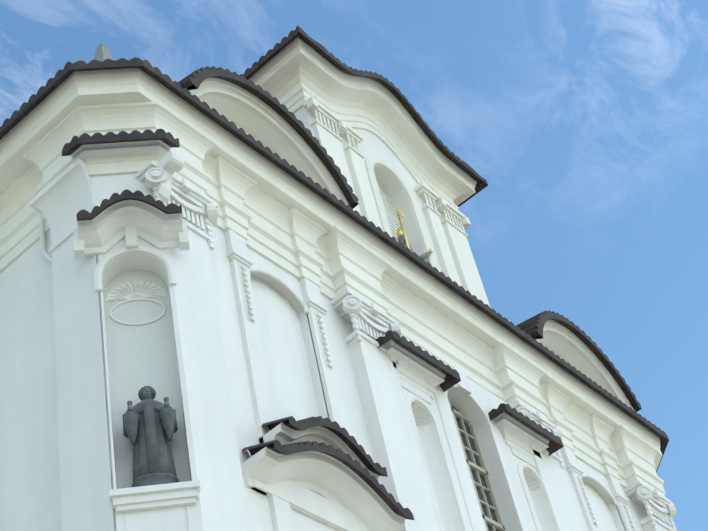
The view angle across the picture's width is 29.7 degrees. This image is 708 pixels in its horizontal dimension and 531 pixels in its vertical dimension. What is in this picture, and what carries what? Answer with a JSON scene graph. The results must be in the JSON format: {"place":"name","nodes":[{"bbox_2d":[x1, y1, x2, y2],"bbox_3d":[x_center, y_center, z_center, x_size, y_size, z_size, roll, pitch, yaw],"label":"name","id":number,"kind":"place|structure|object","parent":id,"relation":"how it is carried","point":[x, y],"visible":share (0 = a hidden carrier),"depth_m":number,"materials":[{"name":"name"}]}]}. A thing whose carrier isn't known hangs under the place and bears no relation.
{"place":"outdoors","nodes":[
{"label":"outdoors","id":0,"kind":"place"},
{"bbox_2d":[94,43,113,61],"bbox_3d":[-5.105,-3.526,27.543,0.800,3.420,0.800,-37,-47,22],"label":"roof finial","id":1,"kind":"object","parent":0,"point":[102,53],"visible":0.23,"depth_m":28.33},
{"bbox_2d":[127,387,169,409],"bbox_3d":[-3.099,1.917,20.054,0.502,0.640,0.502,-37,-47,22],"label":"monk statue face","id":2,"kind":"object","parent":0,"point":[147,391],"visible":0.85,"depth_m":20.29},
{"bbox_2d":[0,0,707,530],"label":"sky","id":3,"kind":"structure","parent":0,"point":[584,122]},
{"bbox_2d":[294,106,458,271],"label":"gable wall","id":4,"kind":"structure","parent":0,"point":[386,179],"depth_m":34.11,"materials":[{"name":"white paint"}]},
{"label":"ground","id":5,"kind":"structure","parent":0,"visible":0},
{"bbox_2d":[0,177,116,530],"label":"wall","id":6,"kind":"structure","parent":5,"relation":"on","point":[55,469],"depth_m":21.44,"materials":[{"name":"paint"}]},
{"bbox_2d":[39,212,51,262],"bbox_3d":[-3.864,5.905,17.866,0.450,21.600,0.095,-37,-47,22],"label":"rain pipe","id":7,"kind":"object","parent":6,"relation":"attached to","point":[45,254],"visible":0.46,"depth_m":24.09,"materials":[{"name":"metal"}]},
{"bbox_2d":[29,158,92,245],"bbox_3d":[-5.063,-0.966,23.581,1.330,1.230,0.560,-37,-47,22],"label":"facade cap","id":8,"kind":"object","parent":6,"relation":"on","point":[62,200],"visible":0.92,"depth_m":23.57,"materials":[{"name":"paint"}]},
{"bbox_2d":[0,68,664,496],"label":"cornice","id":9,"kind":"structure","parent":6,"relation":"attached to","point":[280,218],"depth_m":27.06,"materials":[{"name":"paint"}]},
{"bbox_2d":[0,25,668,519],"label":"roof tiles","id":10,"kind":"object","parent":6,"relation":"attached to","point":[528,331],"visible":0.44,"depth_m":27.54,"materials":[{"name":"black tile"}]},
{"bbox_2d":[247,36,489,306],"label":"gable mouldings","id":11,"kind":"object","parent":10,"relation":"attached to","point":[297,73],"visible":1,"depth_m":33.78,"materials":[{"name":"white paint"}]},
{"bbox_2d":[398,235,430,258],"bbox_3d":[1.468,0.115,31.971,0.570,2.340,1.097,-37,-47,22],"label":"bishop statue","id":12,"kind":"object","parent":11,"relation":"on","point":[401,238],"visible":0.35,"depth_m":32.47,"materials":[{"name":"grey stone"}]},
{"bbox_2d":[397,209,432,252],"bbox_3d":[1.474,-0.230,32.271,0.480,2.334,1.160,-37,-47,22],"label":"bishop statue gilding","id":13,"kind":"object","parent":12,"relation":"attached to","point":[400,232],"visible":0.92,"depth_m":32.50,"materials":[{"name":"gold metal"}]},
{"bbox_2d":[187,77,633,409],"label":"pediments","id":14,"kind":"object","parent":10,"relation":"attached to","point":[261,121],"visible":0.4,"depth_m":28.55,"materials":[{"name":"paint"}]},
{"bbox_2d":[91,173,203,530],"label":"surround","id":15,"kind":"object","parent":5,"relation":"on","point":[162,519],"visible":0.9,"depth_m":20.82,"materials":[{"name":"paint"}]},
{"bbox_2d":[70,140,199,530],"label":"niche moldings","id":16,"kind":"structure","parent":15,"relation":"attached to","point":[108,229],"depth_m":22.26,"materials":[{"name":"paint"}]},
{"bbox_2d":[103,270,190,488],"bbox_3d":[-3.286,1.794,20.942,1.110,4.860,0.010,-5,-44,-10],"label":"niche","id":17,"kind":"object","parent":15,"relation":"attached to","point":[140,357],"visible":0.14,"depth_m":21.18,"materials":[{"name":"white paint"}]},
{"bbox_2d":[122,386,178,486],"bbox_3d":[-2.994,2.524,19.745,0.775,2.050,0.775,-37,-47,22],"label":"statue monk","id":18,"kind":"object","parent":15,"relation":"on","point":[150,428],"visible":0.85,"depth_m":19.65},
{"bbox_2d":[182,218,648,530],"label":"facade wall","id":19,"kind":"structure","parent":5,"relation":"on","point":[295,386],"depth_m":24.79,"materials":[{"name":"paint"}]},
{"bbox_2d":[243,423,405,530],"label":"curved pediment","id":20,"kind":"structure","parent":19,"relation":"attached to","point":[330,491],"depth_m":22.06,"materials":[{"name":"paint"}]},
{"bbox_2d":[134,152,676,530],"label":"pilasters","id":21,"kind":"object","parent":19,"relation":"attached to","point":[395,450],"visible":0.77,"depth_m":23.77,"materials":[{"name":"paint"}]},
{"bbox_2d":[225,229,635,530],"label":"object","id":22,"kind":"object","parent":19,"relation":"attached to","point":[242,268],"visible":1,"depth_m":24.63,"materials":[{"name":"paint"}]},
{"bbox_2d":[449,400,505,530],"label":"window frame","id":23,"kind":"object","parent":19,"relation":"attached to","point":[483,471],"visible":0.38,"depth_m":28.09,"materials":[{"name":"white wood"}]},
{"bbox_2d":[452,405,498,530],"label":"window glass","id":24,"kind":"object","parent":23,"relation":"in","point":[482,478],"depth_m":28.15,"materials":[{"name":"grey glass"}]},
{"bbox_2d":[400,335,555,530],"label":"facade wall","id":25,"kind":"structure","parent":19,"relation":"attached to","point":[491,400],"depth_m":27.76,"materials":[{"name":"paint"}]},
{"bbox_2d":[383,340,558,530],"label":"central bay mouldings","id":26,"kind":"object","parent":25,"relation":"attached to","point":[419,377],"visible":0.79,"depth_m":27.46,"materials":[{"name":"paint"}]}
]}

